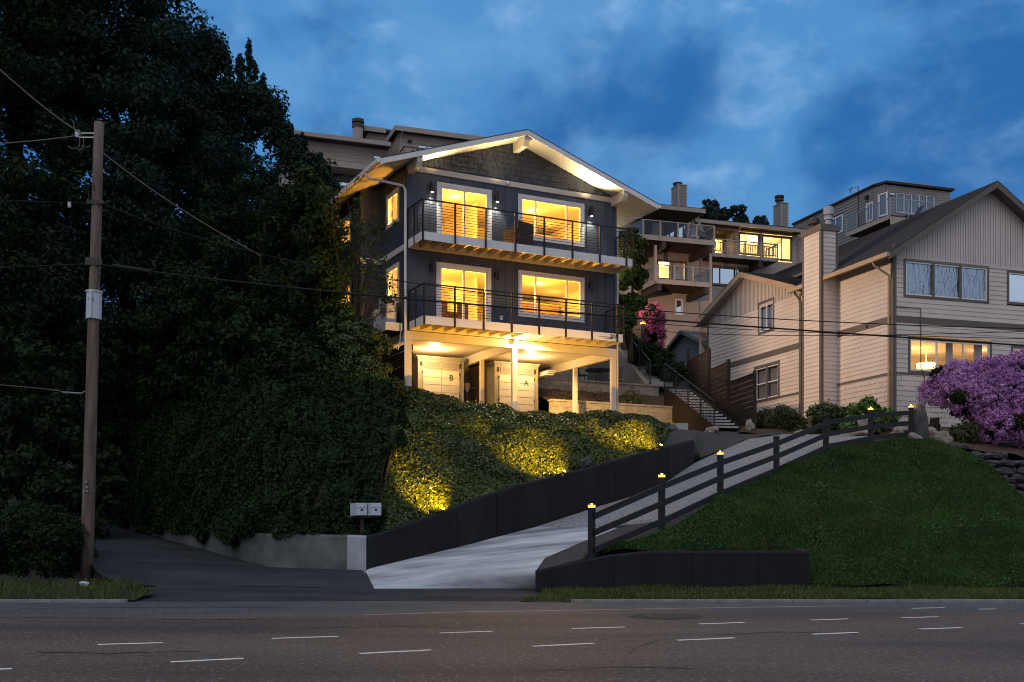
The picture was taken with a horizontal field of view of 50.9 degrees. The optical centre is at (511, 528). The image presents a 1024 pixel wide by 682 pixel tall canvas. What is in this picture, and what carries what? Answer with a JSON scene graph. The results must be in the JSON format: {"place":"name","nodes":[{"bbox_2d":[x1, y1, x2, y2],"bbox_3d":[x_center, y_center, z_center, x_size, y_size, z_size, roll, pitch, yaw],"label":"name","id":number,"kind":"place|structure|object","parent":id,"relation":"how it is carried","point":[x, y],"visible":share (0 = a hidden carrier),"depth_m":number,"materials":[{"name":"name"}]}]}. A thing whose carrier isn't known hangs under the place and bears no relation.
{"place":"outdoors","nodes":[
{"label":"outdoors","id":0,"kind":"place"},
{"bbox_2d":[0,575,157,599],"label":"rough grass","id":1,"kind":"structure","parent":0,"point":[37,582],"depth_m":23.34,"materials":[{"name":"green plant"}]},
{"bbox_2d":[74,350,401,548],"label":"bank ground","id":2,"kind":"structure","parent":0,"point":[322,482],"depth_m":30.07,"materials":[{"name":"green plant"}]},
{"bbox_2d":[0,0,243,443],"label":"conifer tree","id":3,"kind":"object","parent":2,"relation":"on","point":[132,78],"visible":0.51,"depth_m":36.98,"materials":[{"name":"green plant"}]},
{"bbox_2d":[126,174,343,378],"bbox_3d":[-9.334,-8.037,37.118,8.344,8.732,5.568,0,0,0],"label":"alder tree","id":4,"kind":"object","parent":2,"relation":"on","point":[269,301],"visible":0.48,"depth_m":36.31,"materials":[{"name":"green plant"}]},
{"bbox_2d":[197,307,324,393],"bbox_3d":[-7.952,-5.214,34.336,4.354,3.960,3.461,0,0,0],"label":"scrub","id":5,"kind":"object","parent":2,"relation":"on","point":[247,336],"visible":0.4,"depth_m":33.81,"materials":[{"name":"green plant"}]},
{"bbox_2d":[250,327,340,387],"bbox_3d":[-6.852,-4.845,34.380,3.205,3.173,3.431,0,0,0],"label":"scrub","id":6,"kind":"object","parent":2,"relation":"on","point":[303,343],"visible":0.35,"depth_m":33.25,"materials":[{"name":"green plant"}]},
{"bbox_2d":[317,307,377,375],"bbox_3d":[-5.325,-5.340,34.757,2.169,3.555,2.356,0,0,0],"label":"clipped hedge","id":7,"kind":"object","parent":2,"relation":"on","point":[343,347],"visible":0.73,"depth_m":34.38,"materials":[{"name":"green plant"}]},
{"bbox_2d":[310,365,405,405],"bbox_3d":[-4.961,-4.176,33.324,3.385,1.806,1.849,0,0,0],"label":"loose shrub","id":8,"kind":"object","parent":2,"relation":"on","point":[337,375],"visible":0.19,"depth_m":32.89,"materials":[{"name":"green plant"}]},
{"bbox_2d":[348,503,380,534],"bbox_3d":[-3.663,-0.175,26.816,0.836,0.902,0.550,0,0,0],"label":"mailbox pair","id":9,"kind":"object","parent":2,"relation":"on","point":[362,511],"visible":0.98,"depth_m":26.65,"materials":[{"name":"grey metal"}]},
{"bbox_2d":[367,309,378,326],"bbox_3d":[-4.802,-7.255,37.772,0.351,0.710,0.820,0,0,-27],"label":"heat pump","id":10,"kind":"object","parent":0,"point":[373,323],"visible":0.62,"depth_m":37.39,"materials":[{"name":"plastic"}]},
{"bbox_2d":[371,443,393,526],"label":"bank ground","id":11,"kind":"structure","parent":0,"point":[389,461],"depth_m":28.51,"materials":[{"name":"green plant"}]},
{"bbox_2d":[370,388,410,533],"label":"ivy slope","id":12,"kind":"structure","parent":11,"relation":"on","point":[402,442],"depth_m":29.43,"materials":[{"name":"green plant"}]},
{"bbox_2d":[379,295,395,324],"bbox_3d":[-4.261,-7.385,36.701,0.351,0.970,0.820,0,0,-27],"label":"heat pump","id":13,"kind":"object","parent":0,"point":[389,317],"visible":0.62,"depth_m":36.38,"materials":[{"name":"metal"}]},
{"bbox_2d":[0,601,1023,681],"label":"road","id":14,"kind":"structure","parent":0,"point":[888,643],"depth_m":14.10,"materials":[{"name":"grey asphalt"}]},
{"bbox_2d":[0,599,127,601],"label":"kerb","id":15,"kind":"structure","parent":14,"relation":"on","point":[63,600],"depth_m":21.70,"materials":[{"name":"concrete"}]},
{"bbox_2d":[0,617,273,619],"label":"road crack","id":16,"kind":"object","parent":14,"relation":"on","point":[176,619],"visible":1,"depth_m":17.62,"materials":[{"name":"black asphalt"}]},
{"bbox_2d":[369,606,814,614],"bbox_3d":[1.886,1.497,19.750,9.280,0.001,0.365,0,0,-13],"label":"road edge line","id":17,"kind":"object","parent":14,"relation":"on","point":[597,609],"visible":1,"depth_m":19.78,"materials":[{"name":"paint"}]},
{"bbox_2d":[531,666,693,671],"bbox_3d":[1.059,1.498,11.488,1.762,0.001,0.342,0,0,-7],"label":"road crack","id":18,"kind":"object","parent":14,"relation":"on","point":[613,666],"visible":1,"depth_m":11.55,"materials":[{"name":"black asphalt"}]},
{"bbox_2d":[629,613,702,619],"bbox_3d":[2.611,1.494,18.225,1.240,0.013,1.240,0,0,0],"label":"road patch","id":19,"kind":"object","parent":14,"relation":"on","point":[660,616],"visible":1,"depth_m":18.15,"materials":[{"name":"grey asphalt"}]},
{"bbox_2d":[571,599,1023,601],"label":"kerb","id":20,"kind":"structure","parent":14,"relation":"on","point":[797,600],"depth_m":21.70,"materials":[{"name":"concrete"}]},
{"bbox_2d":[0,302,1023,598],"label":"hillside ground","id":21,"kind":"structure","parent":0,"point":[540,408],"depth_m":38.91,"materials":[{"name":"soil"}]},
{"bbox_2d":[0,0,150,461],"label":"conifer tree","id":22,"kind":"object","parent":21,"relation":"on","point":[22,34],"visible":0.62,"depth_m":35.40,"materials":[{"name":"green plant"}]},
{"bbox_2d":[74,520,373,588],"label":"side lane","id":23,"kind":"structure","parent":21,"relation":"on","point":[136,557],"depth_m":27.21,"materials":[{"name":"grey asphalt"}]},
{"bbox_2d":[0,500,108,579],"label":"box hedge","id":24,"kind":"object","parent":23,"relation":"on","point":[36,539],"visible":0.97,"depth_m":26.41,"materials":[{"name":"green plant"}]},
{"bbox_2d":[0,338,131,538],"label":"scrub","id":25,"kind":"object","parent":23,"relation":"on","point":[31,472],"visible":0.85,"depth_m":32.31,"materials":[{"name":"green plant"}]},
{"bbox_2d":[62,119,103,580],"bbox_3d":[-10.967,-4.423,27.482,1.085,12.065,0.464,0,0,0],"label":"utility pole","id":26,"kind":"object","parent":23,"relation":"on","point":[93,262],"visible":0.99,"depth_m":27.38,"materials":[{"name":"brown wood"}]},
{"bbox_2d":[0,69,80,131],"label":"overhead wire","id":27,"kind":"object","parent":26,"relation":"attached to","point":[38,102],"visible":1,"depth_m":26.98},
{"bbox_2d":[103,152,260,255],"bbox_3d":[-8.696,-8.549,28.506,4.125,2.172,0.044,0,0,-29],"label":"overhead wire","id":28,"kind":"object","parent":26,"relation":"attached to","point":[176,205],"visible":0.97,"depth_m":28.41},
{"bbox_2d":[100,264,1023,345],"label":"overhead wire","id":29,"kind":"object","parent":26,"relation":"attached to","point":[580,313],"visible":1,"depth_m":27.49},
{"bbox_2d":[112,264,151,272],"bbox_3d":[-9.672,-6.607,27.350,0.984,0.252,0.100,0,0,0],"label":"splice case","id":30,"kind":"object","parent":29,"relation":"attached to","point":[131,268],"visible":1,"depth_m":27.31,"materials":[{"name":"black plastic"}]},
{"bbox_2d":[103,203,1023,328],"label":"overhead wire","id":31,"kind":"object","parent":26,"relation":"attached to","point":[560,301],"visible":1,"depth_m":26.97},
{"bbox_2d":[142,24,341,321],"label":"maple tree","id":32,"kind":"object","parent":21,"relation":"on","point":[257,109],"visible":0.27,"depth_m":42.05,"materials":[{"name":"green plant"}]},
{"bbox_2d":[125,523,366,574],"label":"concrete wall","id":33,"kind":"structure","parent":21,"relation":"on","point":[329,551],"depth_m":27.58,"materials":[{"name":"grey concrete"}]},
{"bbox_2d":[279,165,354,358],"bbox_3d":[-6.531,-8.711,37.289,3.169,7.664,2.583,0,0,0],"label":"laurel tree","id":34,"kind":"object","parent":21,"relation":"on","point":[323,228],"visible":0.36,"depth_m":36.71,"materials":[{"name":"green plant"}]},
{"bbox_2d":[128,586,539,600],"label":"forecourt","id":35,"kind":"structure","parent":21,"relation":"on","point":[210,593],"depth_m":23.75,"materials":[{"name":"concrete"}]},
{"bbox_2d":[314,157,403,317],"bbox_3d":[-5.079,-9.274,35.555,2.994,5.972,1.234,0,0,0],"label":"sapling tree","id":36,"kind":"object","parent":21,"relation":"on","point":[355,257],"visible":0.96,"depth_m":35.53,"materials":[{"name":"green plant"}]},
{"bbox_2d":[348,326,393,382],"bbox_3d":[-4.597,-5.091,34.638,1.494,2.873,1.717,0,0,33],"label":"clipped hedge","id":37,"kind":"object","parent":21,"relation":"on","point":[372,335],"visible":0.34,"depth_m":34.39,"materials":[{"name":"green plant"}]},
{"bbox_2d":[273,118,483,229],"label":"hillside building","id":38,"kind":"structure","parent":21,"relation":"on","point":[362,149],"depth_m":58.05,"materials":[{"name":"brown"}]},
{"bbox_2d":[332,174,355,187],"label":"window","id":39,"kind":"structure","parent":38,"relation":"in","point":[344,180],"depth_m":57.81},
{"bbox_2d":[342,264,415,325],"bbox_3d":[-4.344,-7.632,35.135,2.438,2.090,1.133,0,0,0],"label":"sapling tree","id":40,"kind":"object","parent":21,"relation":"on","point":[366,312],"visible":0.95,"depth_m":35.15,"materials":[{"name":"green plant"}]},
{"bbox_2d":[366,527,615,588],"bbox_3d":[-0.207,0.697,26.775,6.573,1.460,3.454,0,0,-35],"label":"driveway apron","id":41,"kind":"object","parent":21,"relation":"on","point":[514,560],"visible":0.98,"depth_m":26.21,"materials":[{"name":"concrete"}]},
{"bbox_2d":[330,129,660,413],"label":"apartment house","id":42,"kind":"structure","parent":21,"relation":"on","point":[457,209],"depth_m":38.02,"materials":[{"name":"grey wood"}]},
{"bbox_2d":[386,262,398,303],"bbox_3d":[-4.098,-8.390,37.199,0.115,1.380,1.220,0,0,-27],"label":"window","id":43,"kind":"structure","parent":42,"relation":"in","point":[394,267],"depth_m":37.17,"materials":[{"name":"white paint"}]},
{"bbox_2d":[386,187,398,229],"bbox_3d":[-4.098,-11.045,37.199,0.115,1.190,1.220,0,0,-27],"label":"window","id":44,"kind":"structure","parent":42,"relation":"in","point":[395,192],"depth_m":37.19,"materials":[{"name":"white paint"}]},
{"bbox_2d":[436,262,490,321],"bbox_3d":[-1.662,-7.970,36.954,2.060,2.140,0.130,0,0,-27],"label":"sliding door","id":45,"kind":"structure","parent":42,"relation":"in","point":[439,265],"depth_m":36.94,"materials":[{"name":"white paint"}]},
{"bbox_2d":[437,182,491,239],"bbox_3d":[-1.641,-10.700,36.968,2.060,2.120,0.130,0,0,-27],"label":"sliding door","id":46,"kind":"structure","parent":42,"relation":"in","point":[487,193],"depth_m":36.94,"materials":[{"name":"white paint"}]},
{"bbox_2d":[503,220,532,245],"bbox_3d":[0.225,-10.070,37.155,0.720,0.860,0.800,0,0,43],"label":"balcony chair","id":47,"kind":"object","parent":42,"relation":"on","point":[525,242],"visible":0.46,"depth_m":36.88,"materials":[{"name":"brown wicker"}]},
{"bbox_2d":[518,270,584,322],"bbox_3d":[1.405,-8.285,38.512,2.700,1.630,0.115,0,0,-27],"label":"window","id":48,"kind":"structure","parent":42,"relation":"in","point":[580,280],"depth_m":38.45,"materials":[{"name":"white paint"}]},
{"bbox_2d":[518,193,584,246],"bbox_3d":[1.405,-11.005,38.512,2.700,1.570,0.115,0,0,-27],"label":"window","id":49,"kind":"structure","parent":42,"relation":"in","point":[535,199],"depth_m":38.58,"materials":[{"name":"white paint"}]},
{"bbox_2d":[538,366,587,401],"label":"patio wall","id":50,"kind":"structure","parent":21,"relation":"on","point":[569,374],"depth_m":49.51,"materials":[{"name":"beige concrete"}]},
{"bbox_2d":[538,388,663,405],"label":"soil bed","id":51,"kind":"object","parent":21,"relation":"on","point":[547,395],"visible":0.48,"depth_m":45.05,"materials":[{"name":"brown soil"}]},
{"bbox_2d":[538,377,659,395],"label":"block wall","id":52,"kind":"structure","parent":51,"relation":"on","point":[565,384],"depth_m":45.83,"materials":[{"name":"beige concrete"}]},
{"bbox_2d":[550,387,650,404],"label":"bed plant","id":53,"kind":"object","parent":51,"relation":"on","point":[636,399],"visible":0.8,"depth_m":44.84,"materials":[{"name":"green plant"}]},
{"bbox_2d":[548,399,674,424],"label":"block wall","id":54,"kind":"structure","parent":21,"relation":"on","point":[658,412],"depth_m":43.73,"materials":[{"name":"beige concrete"}]},
{"bbox_2d":[618,320,643,349],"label":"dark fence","id":55,"kind":"object","parent":21,"relation":"on","point":[638,333],"visible":0.2,"depth_m":53.25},
{"bbox_2d":[618,347,648,383],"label":"stair wall","id":56,"kind":"structure","parent":21,"relation":"on","point":[631,373],"depth_m":50.94,"materials":[{"name":"beige concrete"}]},
{"bbox_2d":[618,226,649,362],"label":"vine tree","id":57,"kind":"object","parent":21,"relation":"on","point":[637,275],"visible":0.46,"depth_m":48.60,"materials":[{"name":"green plant"}]},
{"bbox_2d":[623,350,672,387],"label":"stairs","id":58,"kind":"structure","parent":21,"relation":"on","point":[655,380],"depth_m":48.65,"materials":[{"name":"grey concrete"}]},
{"bbox_2d":[620,341,650,384],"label":"stair railing","id":59,"kind":"object","parent":58,"relation":"on","point":[639,361],"visible":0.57,"depth_m":49.43,"materials":[{"name":"brown metal"}]},
{"bbox_2d":[635,300,666,348],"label":"pink rhododendron","id":60,"kind":"object","parent":21,"relation":"on","point":[655,335],"visible":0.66,"depth_m":53.37,"materials":[{"name":"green plant"}]},
{"bbox_2d":[624,336,688,387],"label":"bank shrub","id":61,"kind":"object","parent":21,"relation":"on","point":[657,356],"visible":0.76,"depth_m":49.26,"materials":[{"name":"green plant"}]},
{"bbox_2d":[535,547,808,592],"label":"planter wall","id":62,"kind":"structure","parent":21,"relation":"on","point":[728,568],"depth_m":24.40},
{"bbox_2d":[664,386,740,431],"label":"stairs","id":63,"kind":"structure","parent":21,"relation":"on","point":[682,413],"depth_m":43.30,"materials":[{"name":"grey concrete"}]},
{"bbox_2d":[664,363,714,425],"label":"stair railing","id":64,"kind":"object","parent":63,"relation":"on","point":[688,392],"visible":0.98,"depth_m":43.37,"materials":[{"name":"brown metal"}]},
{"bbox_2d":[618,182,804,348],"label":"condominium","id":65,"kind":"structure","parent":21,"relation":"on","point":[690,275],"depth_m":67.28,"materials":[{"name":"beige wood"}]},
{"bbox_2d":[657,259,686,280],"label":"sliding door","id":66,"kind":"structure","parent":65,"relation":"in","point":[658,260],"depth_m":66.97,"materials":[{"name":"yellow glass"}]},
{"bbox_2d":[661,223,686,237],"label":"sliding door","id":67,"kind":"structure","parent":65,"relation":"in","point":[666,229],"depth_m":67.02,"materials":[{"name":"glass"}]},
{"bbox_2d":[675,298,682,314],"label":"window","id":68,"kind":"structure","parent":65,"relation":"in","point":[678,302],"depth_m":67.14,"materials":[{"name":"white plastic"}]},
{"bbox_2d":[712,265,751,285],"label":"window","id":69,"kind":"structure","parent":65,"relation":"in","point":[721,275],"depth_m":68.33,"materials":[{"name":"white glass"}]},
{"bbox_2d":[739,232,759,255],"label":"window","id":70,"kind":"structure","parent":65,"relation":"in","point":[744,233],"depth_m":68.90,"materials":[{"name":"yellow glass"}]},
{"bbox_2d":[762,234,791,261],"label":"window","id":71,"kind":"structure","parent":65,"relation":"in","point":[763,235],"depth_m":69.59,"materials":[{"name":"yellow glass"}]},
{"bbox_2d":[663,330,774,393],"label":"garden shed","id":72,"kind":"structure","parent":21,"relation":"on","point":[679,344],"depth_m":59.77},
{"bbox_2d":[687,348,756,437],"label":"board fence","id":73,"kind":"object","parent":21,"relation":"on","point":[700,376],"visible":0.53,"depth_m":44.49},
{"bbox_2d":[699,198,768,224],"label":"hilltop tree","id":74,"kind":"object","parent":21,"relation":"on","point":[714,210],"visible":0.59,"depth_m":89.42,"materials":[{"name":"green plant"}]},
{"bbox_2d":[693,181,1023,434],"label":"neighbour house","id":75,"kind":"structure","parent":21,"relation":"on","point":[958,261],"depth_m":43.88,"materials":[{"name":"beige wood"}]},
{"bbox_2d":[758,297,774,334],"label":"window","id":76,"kind":"structure","parent":75,"relation":"in","point":[771,299],"depth_m":50.81,"materials":[{"name":"white plastic"}]},
{"bbox_2d":[754,360,779,402],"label":"window","id":77,"kind":"structure","parent":75,"relation":"in","point":[775,363],"depth_m":50.47,"materials":[{"name":"white plastic"}]},
{"bbox_2d":[903,258,988,303],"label":"window","id":78,"kind":"structure","parent":75,"relation":"in","point":[917,275],"depth_m":42.80,"materials":[{"name":"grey glass"}]},
{"bbox_2d":[908,336,991,373],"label":"window","id":79,"kind":"structure","parent":75,"relation":"in","point":[989,346],"depth_m":42.62,"materials":[{"name":"yellow plastic"}]},
{"bbox_2d":[1007,270,1023,305],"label":"window","id":80,"kind":"structure","parent":75,"relation":"in","point":[1015,279],"depth_m":43.87,"materials":[{"name":"glass"}]},
{"bbox_2d":[792,180,954,246],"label":"hilltop house","id":81,"kind":"structure","parent":21,"relation":"on","point":[872,208],"depth_m":70.11,"materials":[{"name":"grey wood"}]},
{"bbox_2d":[832,214,842,232],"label":"window","id":82,"kind":"structure","parent":81,"relation":"in","point":[838,220],"depth_m":73.59,"materials":[{"name":"white plastic"}]},
{"bbox_2d":[866,201,872,222],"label":"window","id":83,"kind":"structure","parent":81,"relation":"in","point":[870,210],"depth_m":70.38,"materials":[{"name":"white plastic"}]},
{"bbox_2d":[878,191,887,217],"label":"window","id":84,"kind":"structure","parent":81,"relation":"in","point":[881,197],"depth_m":69.39,"materials":[{"name":"white plastic"}]},
{"bbox_2d":[895,191,934,214],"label":"window","id":85,"kind":"structure","parent":81,"relation":"in","point":[901,207],"depth_m":69.86,"materials":[{"name":"grey"}]},
{"bbox_2d":[738,416,1023,456],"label":"mulch bed","id":86,"kind":"object","parent":21,"relation":"on","point":[1009,447],"visible":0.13,"depth_m":37.25,"materials":[{"name":"brown soil"}]},
{"bbox_2d":[752,403,807,436],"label":"juniper shrub","id":87,"kind":"object","parent":86,"relation":"on","point":[793,421],"visible":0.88,"depth_m":41.91,"materials":[{"name":"green plant"}]},
{"bbox_2d":[805,399,849,432],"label":"hedge","id":88,"kind":"object","parent":86,"relation":"on","point":[832,410],"visible":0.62,"depth_m":41.39,"materials":[{"name":"green plant"}]},
{"bbox_2d":[838,395,901,434],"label":"bright shrub","id":89,"kind":"object","parent":86,"relation":"on","point":[863,405],"visible":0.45,"depth_m":40.22,"materials":[{"name":"green plant"}]},
{"bbox_2d":[914,403,928,437],"bbox_3d":[13.568,-3.538,35.700,0.460,1.220,0.280,0,0,0],"label":"standing stone","id":90,"kind":"object","parent":86,"relation":"on","point":[921,426],"visible":0.75,"depth_m":35.56,"materials":[{"name":"grey stone"}]},
{"bbox_2d":[948,418,982,450],"bbox_3d":[15.379,-3.183,36.646,1.335,1.115,1.254,0,0,0],"label":"yellow shrub","id":91,"kind":"object","parent":86,"relation":"on","point":[965,432],"visible":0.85,"depth_m":36.33,"materials":[{"name":"green plant"}]},
{"bbox_2d":[916,349,1023,447],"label":"purple rhododendron","id":92,"kind":"object","parent":86,"relation":"on","point":[983,399],"visible":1,"depth_m":36.72,"materials":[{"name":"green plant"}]},
{"bbox_2d":[950,444,1023,495],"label":"stone wall","id":93,"kind":"structure","parent":21,"relation":"on","point":[1004,464],"depth_m":34.19,"materials":[{"name":"grey stone"}]},
{"bbox_2d":[0,0,1023,301],"label":"sky","id":94,"kind":"structure","parent":0,"point":[749,103],"materials":[{"name":"blue"}]},
{"bbox_2d":[370,385,672,533],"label":"bank ground","id":95,"kind":"structure","parent":0,"point":[473,458],"depth_m":30.23,"materials":[{"name":"green plant"}]},
{"bbox_2d":[366,440,693,575],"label":"retaining wall","id":96,"kind":"structure","parent":95,"relation":"on","point":[519,507],"depth_m":29.21,"materials":[{"name":"black concrete"}]},
{"bbox_2d":[585,368,609,380],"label":"bistro table","id":97,"kind":"object","parent":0,"point":[598,370],"visible":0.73,"depth_m":47.03,"materials":[{"name":"metal"}]},
{"bbox_2d":[537,434,866,527],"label":"driveway","id":98,"kind":"structure","parent":0,"point":[580,519],"depth_m":31.04,"materials":[{"name":"grey concrete"}]},
{"bbox_2d":[837,430,867,435],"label":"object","id":99,"kind":"object","parent":98,"relation":"on","point":[862,433],"visible":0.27,"depth_m":37.27,"materials":[{"name":"grey concrete"}]},
{"bbox_2d":[664,429,784,456],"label":"paved driveway","id":100,"kind":"structure","parent":0,"point":[706,443],"depth_m":38.06,"materials":[{"name":"grey concrete"}]},
{"bbox_2d":[517,583,1023,601],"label":"verge grass","id":101,"kind":"structure","parent":0,"point":[838,592],"depth_m":22.90,"materials":[{"name":"green plant"}]},
{"bbox_2d":[581,435,1023,587],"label":"lawn","id":102,"kind":"structure","parent":0,"point":[859,536],"depth_m":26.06,"materials":[{"name":"green plant"}]},
{"bbox_2d":[538,437,900,568],"bbox_3d":[6.848,-1.057,30.601,17.266,4.152,2.039,0,0,-44],"label":"gravel strip","id":103,"kind":"object","parent":102,"relation":"on","point":[572,553],"visible":0.45,"depth_m":26.34,"materials":[{"name":"grey gravel"}]},
{"bbox_2d":[588,405,913,558],"bbox_3d":[7.400,-1.656,30.157,15.946,4.856,0.559,0,0,-44],"label":"rail fence","id":104,"kind":"object","parent":103,"relation":"on","point":[662,502],"visible":0.95,"depth_m":28.19,"materials":[{"name":"black wood"}]},
{"bbox_2d":[934,431,953,443],"bbox_3d":[14.054,-2.900,34.996,0.626,0.554,0.365,0,0,0],"label":"boulder","id":105,"kind":"object","parent":102,"relation":"on","point":[945,436],"visible":0.73,"depth_m":34.83,"materials":[{"name":"grey stone"}]},
{"bbox_2d":[610,318,1023,338],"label":"overhead wire","id":106,"kind":"object","parent":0,"point":[815,332],"visible":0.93,"depth_m":29.48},
{"bbox_2d":[612,326,1023,335],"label":"overhead wire","id":107,"kind":"object","parent":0,"point":[816,335],"visible":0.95,"depth_m":29.44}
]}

